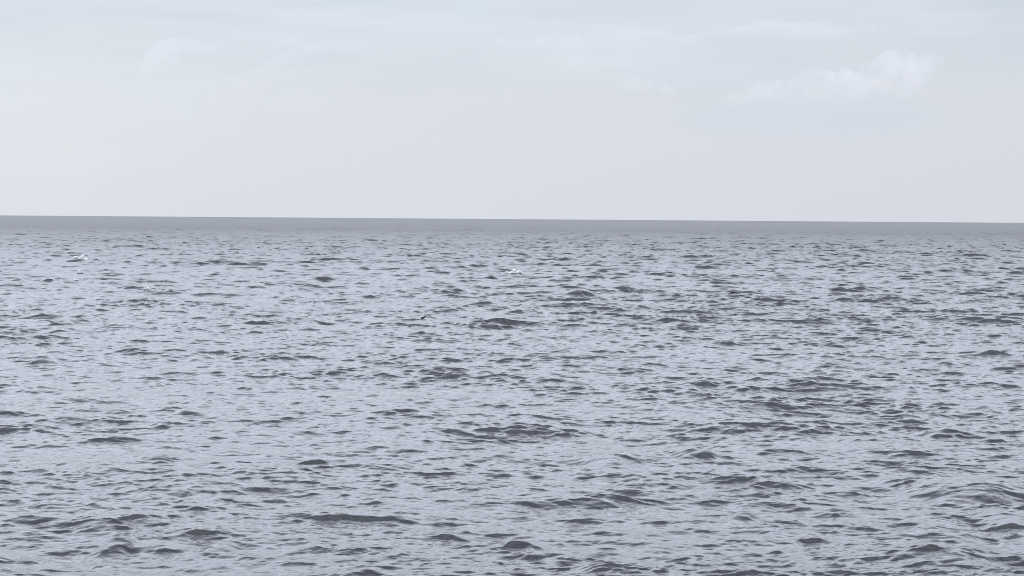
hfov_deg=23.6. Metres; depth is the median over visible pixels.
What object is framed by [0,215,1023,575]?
water
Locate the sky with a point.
(705, 110)
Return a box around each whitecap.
[74,255,86,258]
[504,269,522,273]
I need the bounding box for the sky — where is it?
[0,0,1023,222]
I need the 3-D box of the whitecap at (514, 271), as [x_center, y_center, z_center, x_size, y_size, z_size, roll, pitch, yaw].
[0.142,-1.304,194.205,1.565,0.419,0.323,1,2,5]
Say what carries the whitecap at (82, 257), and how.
on the water

